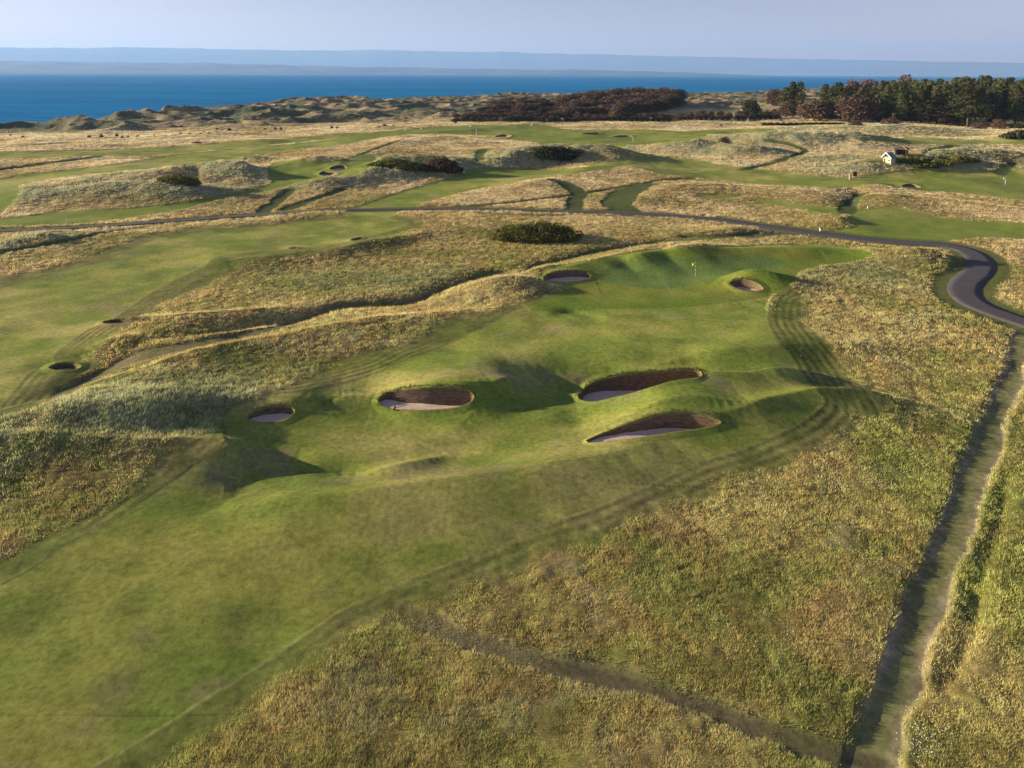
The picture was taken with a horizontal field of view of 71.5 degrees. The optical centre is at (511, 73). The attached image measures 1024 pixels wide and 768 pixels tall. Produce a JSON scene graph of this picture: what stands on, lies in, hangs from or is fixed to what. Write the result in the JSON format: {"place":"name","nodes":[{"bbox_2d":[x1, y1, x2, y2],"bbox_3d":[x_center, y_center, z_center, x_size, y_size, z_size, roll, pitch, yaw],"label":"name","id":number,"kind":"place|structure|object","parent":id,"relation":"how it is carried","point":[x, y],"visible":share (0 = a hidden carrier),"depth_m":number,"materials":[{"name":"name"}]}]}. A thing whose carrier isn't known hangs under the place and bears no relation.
{"place":"outdoors","nodes":[
{"label":"outdoors","id":0,"kind":"place"},
{"bbox_2d":[0,61,783,76],"bbox_3d":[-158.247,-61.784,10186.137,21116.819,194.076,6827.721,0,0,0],"label":"shore","id":1,"kind":"structure","parent":0,"point":[49,67],"depth_m":11059.75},
{"bbox_2d":[0,80,1023,767],"bbox_3d":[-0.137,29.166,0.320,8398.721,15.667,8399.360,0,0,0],"label":"ground","id":2,"kind":"structure","parent":0,"point":[198,582],"depth_m":50.47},
{"bbox_2d":[39,358,89,373],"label":"bunker","id":3,"kind":"object","parent":2,"relation":"on","point":[69,365],"visible":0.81,"depth_m":67.93,"materials":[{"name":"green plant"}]},
{"bbox_2d":[94,315,150,326],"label":"bunker","id":4,"kind":"object","parent":2,"relation":"on","point":[121,321],"visible":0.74,"depth_m":78.14,"materials":[{"name":"plant"}]},
{"bbox_2d":[157,172,202,185],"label":"gorse thicket","id":5,"kind":"object","parent":2,"relation":"on","point":[178,178],"visible":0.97,"depth_m":158.73,"materials":[{"name":"green plant"}]},
{"bbox_2d":[186,141,217,144],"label":"bunker","id":6,"kind":"object","parent":2,"relation":"on","point":[203,142],"visible":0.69,"depth_m":280.16},
{"bbox_2d":[239,397,302,426],"bbox_3d":[-19.448,27.499,57.406,5.498,1.260,3.839,0,0,0],"label":"bunker","id":7,"kind":"object","parent":2,"relation":"on","point":[277,412],"visible":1,"depth_m":57.91,"materials":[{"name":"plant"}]},
{"bbox_2d":[313,170,343,177],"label":"bunker","id":8,"kind":"object","parent":2,"relation":"on","point":[322,173],"visible":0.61,"depth_m":188.49},
{"bbox_2d":[323,164,351,172],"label":"bunker","id":9,"kind":"object","parent":2,"relation":"on","point":[340,167],"visible":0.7,"depth_m":197.30},
{"bbox_2d":[344,236,369,241],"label":"bunker","id":10,"kind":"object","parent":2,"relation":"on","point":[358,238],"visible":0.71,"depth_m":117.63,"materials":[{"name":"green plant"}]},
{"bbox_2d":[366,157,426,171],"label":"gorse thicket","id":11,"kind":"object","parent":2,"relation":"on","point":[398,163],"visible":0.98,"depth_m":186.65,"materials":[{"name":"green plant"}]},
{"bbox_2d":[371,380,480,416],"bbox_3d":[-7.245,27.093,59.203,9.877,2.286,3.841,0,0,8],"label":"bunker","id":12,"kind":"object","parent":2,"relation":"on","point":[433,400],"visible":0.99,"depth_m":59.72,"materials":[{"name":"sand"}]},
{"bbox_2d":[420,156,463,173],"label":"gorse thicket","id":13,"kind":"object","parent":2,"relation":"on","point":[438,165],"visible":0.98,"depth_m":189.40,"materials":[{"name":"brown plant"}]},
{"bbox_2d":[491,103,509,110],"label":"broadleaf tree","id":14,"kind":"object","parent":2,"relation":"on","point":[499,106],"visible":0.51,"depth_m":471.41,"materials":[{"name":"brown plant"}]},
{"bbox_2d":[490,134,516,137],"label":"bunker","id":15,"kind":"object","parent":2,"relation":"on","point":[504,135],"visible":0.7,"depth_m":314.20},
{"bbox_2d":[0,107,1023,767],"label":"long grass","id":16,"kind":"structure","parent":2,"relation":"on","point":[194,381],"depth_m":57.58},
{"bbox_2d":[511,105,529,111],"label":"broadleaf tree","id":17,"kind":"object","parent":2,"relation":"on","point":[520,108],"visible":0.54,"depth_m":458.88,"materials":[{"name":"brown plant"}]},
{"bbox_2d":[511,98,530,104],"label":"broadleaf tree","id":18,"kind":"object","parent":2,"relation":"on","point":[515,100],"visible":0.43,"depth_m":505.18,"materials":[{"name":"brown plant"}]},
{"bbox_2d":[486,219,583,243],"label":"gorse thicket","id":19,"kind":"object","parent":2,"relation":"on","point":[539,231],"visible":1,"depth_m":117.72,"materials":[{"name":"green plant"}]},
{"bbox_2d":[529,144,583,160],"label":"gorse thicket","id":20,"kind":"object","parent":2,"relation":"on","point":[560,152],"visible":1,"depth_m":215.29,"materials":[{"name":"green plant"}]},
{"bbox_2d":[552,97,570,105],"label":"broadleaf tree","id":21,"kind":"object","parent":2,"relation":"on","point":[556,100],"visible":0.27,"depth_m":523.67,"materials":[{"name":"brown plant"}]},
{"bbox_2d":[538,268,596,284],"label":"bunker","id":22,"kind":"object","parent":2,"relation":"on","point":[569,276],"visible":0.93,"depth_m":96.16,"materials":[{"name":"sand"}]},
{"bbox_2d":[557,103,579,110],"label":"broadleaf tree","id":23,"kind":"object","parent":2,"relation":"on","point":[570,105],"visible":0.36,"depth_m":477.58,"materials":[{"name":"brown plant"}]},
{"bbox_2d":[562,106,579,114],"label":"broadleaf tree","id":24,"kind":"object","parent":2,"relation":"on","point":[570,109],"visible":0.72,"depth_m":456.59,"materials":[{"name":"brown plant"}]},
{"bbox_2d":[573,106,594,114],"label":"broadleaf tree","id":25,"kind":"object","parent":2,"relation":"on","point":[584,109],"visible":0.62,"depth_m":460.58,"materials":[{"name":"brown plant"}]},
{"bbox_2d":[577,132,604,134],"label":"bunker","id":26,"kind":"object","parent":2,"relation":"on","point":[589,133],"visible":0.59,"depth_m":324.76},
{"bbox_2d":[582,99,600,106],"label":"broadleaf tree","id":27,"kind":"object","parent":2,"relation":"on","point":[592,102],"visible":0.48,"depth_m":486.25,"materials":[{"name":"brown plant"}]},
{"bbox_2d":[586,105,604,113],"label":"broadleaf tree","id":28,"kind":"object","parent":2,"relation":"on","point":[597,110],"visible":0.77,"depth_m":464.88,"materials":[{"name":"brown plant"}]},
{"bbox_2d":[591,90,609,97],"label":"broadleaf tree","id":29,"kind":"object","parent":2,"relation":"on","point":[602,94],"visible":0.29,"depth_m":544.15,"materials":[{"name":"brown plant"}]},
{"bbox_2d":[598,98,612,105],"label":"broadleaf tree","id":30,"kind":"object","parent":2,"relation":"on","point":[603,101],"visible":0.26,"depth_m":493.22,"materials":[{"name":"brown plant"}]},
{"bbox_2d":[597,103,614,114],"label":"broadleaf tree","id":31,"kind":"object","parent":2,"relation":"on","point":[606,109],"visible":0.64,"depth_m":471.08,"materials":[{"name":"brown plant"}]},
{"bbox_2d":[603,93,620,100],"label":"broadleaf tree","id":32,"kind":"object","parent":2,"relation":"on","point":[613,96],"visible":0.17,"depth_m":520.07,"materials":[{"name":"brown plant"}]},
{"bbox_2d":[608,106,624,117],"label":"broadleaf tree","id":33,"kind":"object","parent":2,"relation":"on","point":[615,110],"visible":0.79,"depth_m":431.66,"materials":[{"name":"brown plant"}]},
{"bbox_2d":[611,88,630,94],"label":"broadleaf tree","id":34,"kind":"object","parent":2,"relation":"on","point":[621,91],"visible":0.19,"depth_m":556.65,"materials":[{"name":"brown plant"}]},
{"bbox_2d":[607,135,637,137],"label":"bunker","id":35,"kind":"object","parent":2,"relation":"on","point":[625,136],"visible":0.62,"depth_m":320.18},
{"bbox_2d":[614,100,631,112],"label":"broadleaf tree","id":36,"kind":"object","parent":2,"relation":"on","point":[624,106],"visible":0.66,"depth_m":477.72,"materials":[{"name":"brown plant"}]},
{"bbox_2d":[626,98,643,113],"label":"broadleaf tree","id":37,"kind":"object","parent":2,"relation":"on","point":[634,106],"visible":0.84,"depth_m":481.93,"materials":[{"name":"brown plant"}]},
{"bbox_2d":[629,87,644,95],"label":"broadleaf tree","id":38,"kind":"object","parent":2,"relation":"on","point":[638,90],"visible":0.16,"depth_m":565.20,"materials":[{"name":"brown plant"}]},
{"bbox_2d":[571,364,708,404],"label":"bunker","id":39,"kind":"object","parent":2,"relation":"on","point":[613,386],"visible":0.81,"depth_m":66.26,"materials":[{"name":"sand"}]},
{"bbox_2d":[638,102,655,112],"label":"broadleaf tree","id":40,"kind":"object","parent":2,"relation":"on","point":[649,107],"visible":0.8,"depth_m":487.73,"materials":[{"name":"brown plant"}]},
{"bbox_2d":[647,98,660,110],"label":"broadleaf tree","id":41,"kind":"object","parent":2,"relation":"on","point":[656,105],"visible":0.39,"depth_m":514.51,"materials":[{"name":"brown plant"}]},
{"bbox_2d":[582,404,726,445],"bbox_3d":[10.677,26.892,53.935,11.645,1.966,4.106,0,0,-12],"label":"bunker","id":42,"kind":"object","parent":2,"relation":"on","point":[667,422],"visible":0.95,"depth_m":54.70,"materials":[{"name":"sand"}]},
{"bbox_2d":[655,87,672,94],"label":"broadleaf tree","id":43,"kind":"object","parent":2,"relation":"on","point":[660,90],"visible":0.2,"depth_m":581.11,"materials":[{"name":"brown plant"}]},
{"bbox_2d":[655,96,673,110],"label":"broadleaf tree","id":44,"kind":"object","parent":2,"relation":"on","point":[664,102],"visible":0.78,"depth_m":520.12,"materials":[{"name":"brown plant"}]},
{"bbox_2d":[665,92,684,107],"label":"broadleaf tree","id":45,"kind":"object","parent":2,"relation":"on","point":[674,97],"visible":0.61,"depth_m":550.75,"materials":[{"name":"brown plant"}]},
{"bbox_2d":[669,88,686,104],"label":"broadleaf tree","id":46,"kind":"object","parent":2,"relation":"on","point":[677,91],"visible":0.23,"depth_m":588.01,"materials":[{"name":"brown plant"}]},
{"bbox_2d":[722,275,770,293],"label":"bunker","id":47,"kind":"object","parent":2,"relation":"on","point":[746,284],"visible":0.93,"depth_m":91.50,"materials":[{"name":"beige soil"}]},
{"bbox_2d":[741,99,760,114],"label":"broadleaf tree","id":48,"kind":"object","parent":2,"relation":"on","point":[750,105],"visible":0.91,"depth_m":459.25,"materials":[{"name":"green plant"}]},
{"bbox_2d":[529,605,993,766],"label":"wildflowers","id":49,"kind":"object","parent":2,"relation":"on","point":[896,732],"visible":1,"depth_m":29.89,"materials":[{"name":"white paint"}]},
{"bbox_2d":[765,88,781,104],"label":"broadleaf tree","id":50,"kind":"object","parent":2,"relation":"on","point":[771,97],"visible":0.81,"depth_m":612.40,"materials":[{"name":"brown plant"}]},
{"bbox_2d":[776,87,792,116],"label":"pine tree","id":51,"kind":"object","parent":2,"relation":"on","point":[785,90],"visible":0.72,"depth_m":455.93,"materials":[{"name":"green plant"}]},
{"bbox_2d":[776,101,798,116],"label":"broadleaf tree","id":52,"kind":"object","parent":2,"relation":"on","point":[788,108],"visible":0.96,"depth_m":444.37,"materials":[{"name":"brown plant"}]},
{"bbox_2d":[784,81,801,116],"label":"pine tree","id":53,"kind":"object","parent":2,"relation":"on","point":[792,87],"visible":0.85,"depth_m":452.80,"materials":[{"name":"green plant"}]},
{"bbox_2d":[792,81,808,117],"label":"pine tree","id":54,"kind":"object","parent":2,"relation":"on","point":[800,88],"visible":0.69,"depth_m":450.54,"materials":[{"name":"green plant"}]},
{"bbox_2d":[796,98,834,120],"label":"broadleaf tree","id":55,"kind":"object","parent":2,"relation":"on","point":[814,109],"visible":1,"depth_m":418.35,"materials":[{"name":"brown plant"}]},
{"bbox_2d":[819,84,834,118],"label":"pine tree","id":56,"kind":"object","parent":2,"relation":"on","point":[824,88],"visible":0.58,"depth_m":439.92,"materials":[{"name":"green plant"}]},
{"bbox_2d":[822,85,842,107],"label":"pine tree","id":57,"kind":"object","parent":2,"relation":"on","point":[831,90],"visible":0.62,"depth_m":436.58,"materials":[{"name":"green plant"}]},
{"bbox_2d":[832,82,850,119],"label":"pine tree","id":58,"kind":"object","parent":2,"relation":"on","point":[839,88],"visible":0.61,"depth_m":434.29,"materials":[{"name":"green plant"}]},
{"bbox_2d":[842,85,855,118],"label":"pine tree","id":59,"kind":"object","parent":2,"relation":"on","point":[850,90],"visible":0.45,"depth_m":432.88,"materials":[{"name":"green plant"}]},
{"bbox_2d":[834,95,869,120],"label":"broadleaf tree","id":60,"kind":"object","parent":2,"relation":"on","point":[850,111],"visible":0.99,"depth_m":407.15,"materials":[{"name":"brown plant"}]},
{"bbox_2d":[843,77,862,95],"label":"broadleaf tree","id":61,"kind":"object","parent":2,"relation":"on","point":[856,85],"visible":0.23,"depth_m":562.35,"materials":[{"name":"brown plant"}]},
{"bbox_2d":[857,87,867,99],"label":"pine tree","id":62,"kind":"object","parent":2,"relation":"on","point":[861,91],"visible":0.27,"depth_m":440.89,"materials":[{"name":"green plant"}]},
{"bbox_2d":[860,78,878,95],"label":"broadleaf tree","id":63,"kind":"object","parent":2,"relation":"on","point":[869,85],"visible":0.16,"depth_m":573.75,"materials":[{"name":"brown plant"}]},
{"bbox_2d":[862,97,884,121],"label":"broadleaf tree","id":64,"kind":"object","parent":2,"relation":"on","point":[871,106],"visible":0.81,"depth_m":407.88,"materials":[{"name":"brown plant"}]},
{"bbox_2d":[869,85,882,101],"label":"pine tree","id":65,"kind":"object","parent":2,"relation":"on","point":[874,91],"visible":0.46,"depth_m":436.18,"materials":[{"name":"green plant"}]},
{"bbox_2d":[869,94,887,121],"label":"pine tree","id":66,"kind":"object","parent":2,"relation":"on","point":[877,96],"visible":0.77,"depth_m":409.27,"materials":[{"name":"green plant"}]},
{"bbox_2d":[868,105,893,121],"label":"broadleaf tree","id":67,"kind":"object","parent":2,"relation":"on","point":[887,113],"visible":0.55,"depth_m":407.70,"materials":[{"name":"green plant"}]},
{"bbox_2d":[880,85,896,116],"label":"pine tree","id":68,"kind":"object","parent":2,"relation":"on","point":[886,103],"visible":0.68,"depth_m":411.57,"materials":[{"name":"green plant"}]},
{"bbox_2d":[881,152,896,164],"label":"stone hut","id":69,"kind":"object","parent":2,"relation":"on","point":[889,157],"visible":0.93,"depth_m":203.15,"materials":[{"name":"white paint"}]},
{"bbox_2d":[882,87,898,113],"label":"pine tree","id":70,"kind":"object","parent":2,"relation":"on","point":[887,92],"visible":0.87,"depth_m":409.96,"materials":[{"name":"green plant"}]},
{"bbox_2d":[880,118,900,124],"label":"bush","id":71,"kind":"object","parent":2,"relation":"on","point":[888,121],"visible":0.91,"depth_m":388.56,"materials":[{"name":"brown plant"}]},
{"bbox_2d":[889,81,898,117],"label":"pine tree","id":72,"kind":"object","parent":2,"relation":"on","point":[894,85],"visible":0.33,"depth_m":450.06,"materials":[{"name":"green plant"}]},
{"bbox_2d":[894,146,908,155],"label":"timber shelter","id":73,"kind":"object","parent":2,"relation":"on","point":[901,150],"visible":0.87,"depth_m":209.03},
{"bbox_2d":[893,84,910,116],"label":"pine tree","id":74,"kind":"object","parent":2,"relation":"on","point":[902,87],"visible":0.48,"depth_m":425.60,"materials":[{"name":"green plant"}]},
{"bbox_2d":[895,92,909,121],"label":"pine tree","id":75,"kind":"object","parent":2,"relation":"on","point":[901,106],"visible":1,"depth_m":403.45,"materials":[{"name":"green plant"}]},
{"bbox_2d":[895,74,912,82],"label":"broadleaf tree","id":76,"kind":"object","parent":2,"relation":"on","point":[904,78],"visible":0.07,"depth_m":569.00,"materials":[{"name":"brown plant"}]},
{"bbox_2d":[892,109,916,121],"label":"broadleaf tree","id":77,"kind":"object","parent":2,"relation":"on","point":[903,119],"visible":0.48,"depth_m":410.18,"materials":[{"name":"brown plant"}]},
{"bbox_2d":[894,183,927,188],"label":"bunker","id":78,"kind":"object","parent":2,"relation":"on","point":[909,185],"visible":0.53,"depth_m":181.31},
{"bbox_2d":[906,91,918,122],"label":"pine tree","id":79,"kind":"object","parent":2,"relation":"on","point":[913,95],"visible":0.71,"depth_m":407.96,"materials":[{"name":"green plant"}]},
{"bbox_2d":[905,82,928,121],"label":"pine tree","id":80,"kind":"object","parent":2,"relation":"on","point":[917,85],"visible":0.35,"depth_m":422.48,"materials":[{"name":"green plant"}]},
{"bbox_2d":[909,101,932,122],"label":"broadleaf tree","id":81,"kind":"object","parent":2,"relation":"on","point":[912,115],"visible":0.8,"depth_m":401.94,"materials":[{"name":"green plant"}]},
{"bbox_2d":[911,89,940,122],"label":"pine tree","id":82,"kind":"object","parent":2,"relation":"on","point":[924,94],"visible":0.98,"depth_m":400.39,"materials":[{"name":"green plant"}]},
{"bbox_2d":[899,156,956,167],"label":"gorse thicket","id":83,"kind":"object","parent":2,"relation":"on","point":[919,161],"visible":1,"depth_m":202.60,"materials":[{"name":"green plant"}]},
{"bbox_2d":[930,85,944,123],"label":"pine tree","id":84,"kind":"object","parent":2,"relation":"on","point":[936,91],"visible":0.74,"depth_m":404.07,"materials":[{"name":"green plant"}]},
{"bbox_2d":[931,106,952,123],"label":"broadleaf tree","id":85,"kind":"object","parent":2,"relation":"on","point":[943,117],"visible":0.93,"depth_m":397.81,"materials":[{"name":"brown plant"}]},
{"bbox_2d":[936,84,955,123],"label":"pine tree","id":86,"kind":"object","parent":2,"relation":"on","point":[944,91],"visible":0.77,"depth_m":400.62,"materials":[{"name":"green plant"}]},
{"bbox_2d":[940,83,966,124],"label":"pine tree","id":87,"kind":"object","parent":2,"relation":"on","point":[955,92],"visible":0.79,"depth_m":396.83,"materials":[{"name":"green plant"}]},
{"bbox_2d":[937,154,981,162],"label":"gorse thicket","id":88,"kind":"object","parent":2,"relation":"on","point":[960,158],"visible":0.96,"depth_m":205.31,"materials":[{"name":"green plant"}]},
{"bbox_2d":[950,110,971,125],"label":"broadleaf tree","id":89,"kind":"object","parent":2,"relation":"on","point":[962,120],"visible":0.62,"depth_m":394.74,"materials":[{"name":"green plant"}]},
{"bbox_2d":[950,85,987,126],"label":"pine tree","id":90,"kind":"object","parent":2,"relation":"on","point":[968,96],"visible":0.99,"depth_m":388.52,"materials":[{"name":"green plant"}]},
{"bbox_2d":[961,80,983,119],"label":"pine tree","id":91,"kind":"object","parent":2,"relation":"on","point":[968,82],"visible":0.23,"depth_m":417.51,"materials":[{"name":"green plant"}]},
{"bbox_2d":[970,123,987,128],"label":"bush","id":92,"kind":"object","parent":2,"relation":"on","point":[979,125],"visible":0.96,"depth_m":376.25,"materials":[{"name":"brown plant"}]},
{"bbox_2d":[971,85,992,123],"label":"pine tree","id":93,"kind":"object","parent":2,"relation":"on","point":[982,111],"visible":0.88,"depth_m":389.29,"materials":[{"name":"green plant"}]},
{"bbox_2d":[981,79,992,120],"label":"pine tree","id":94,"kind":"object","parent":2,"relation":"on","point":[986,83],"visible":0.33,"depth_m":436.85,"materials":[{"name":"green plant"}]},
{"bbox_2d":[982,86,1009,123],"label":"pine tree","id":95,"kind":"object","parent":2,"relation":"on","point":[993,91],"visible":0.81,"depth_m":395.48,"materials":[{"name":"green plant"}]},
{"bbox_2d":[990,119,1005,128],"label":"bush","id":96,"kind":"object","parent":2,"relation":"on","point":[1000,123],"visible":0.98,"depth_m":380.93,"materials":[{"name":"brown plant"}]},
{"bbox_2d":[992,83,1012,116],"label":"pine tree","id":97,"kind":"object","parent":2,"relation":"on","point":[1001,86],"visible":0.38,"depth_m":412.52,"materials":[{"name":"green plant"}]},
{"bbox_2d":[994,89,1013,123],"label":"pine tree","id":98,"kind":"object","parent":2,"relation":"on","point":[1006,99],"visible":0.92,"depth_m":396.91,"materials":[{"name":"green plant"}]},
{"bbox_2d":[999,129,1023,138],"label":"gorse thicket","id":99,"kind":"object","parent":2,"relation":"on","point":[1018,133],"visible":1,"depth_m":289.02,"materials":[{"name":"green plant"}]},
{"bbox_2d":[1004,85,1023,122],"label":"pine tree","id":100,"kind":"object","parent":2,"relation":"on","point":[1015,90],"visible":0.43,"depth_m":403.71,"materials":[{"name":"green plant"}]},
{"bbox_2d":[1010,94,1023,122],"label":"pine tree","id":101,"kind":"object","parent":2,"relation":"on","point":[1018,97],"visible":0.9,"depth_m":390.92,"materials":[{"name":"green plant"}]},
{"bbox_2d":[1013,96,1023,121],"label":"pine tree","id":102,"kind":"object","parent":2,"relation":"on","point":[1021,106],"visible":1,"depth_m":387.76,"materials":[{"name":"green plant"}]},
{"bbox_2d":[0,73,1023,122],"bbox_3d":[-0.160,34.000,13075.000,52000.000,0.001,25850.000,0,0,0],"label":"sea","id":103,"kind":"structure","parent":0,"point":[36,97],"depth_m":1701.73,"materials":[{"name":"liquid"}]},
{"bbox_2d":[0,47,1023,76],"bbox_3d":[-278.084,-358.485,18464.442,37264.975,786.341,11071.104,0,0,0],"label":"distant hills","id":104,"kind":"structure","parent":0,"point":[561,61],"depth_m":20940.73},
{"bbox_2d":[0,208,1023,327],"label":"road","id":105,"kind":"structure","parent":0,"point":[970,279],"depth_m":117.18,"materials":[{"name":"asphalt"}]},
{"bbox_2d":[0,0,1023,62],"label":"sky","id":106,"kind":"structure","parent":0,"point":[894,30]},
{"bbox_2d":[2,205,1023,767],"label":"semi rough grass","id":107,"kind":"structure","parent":0,"point":[632,519],"depth_m":38.24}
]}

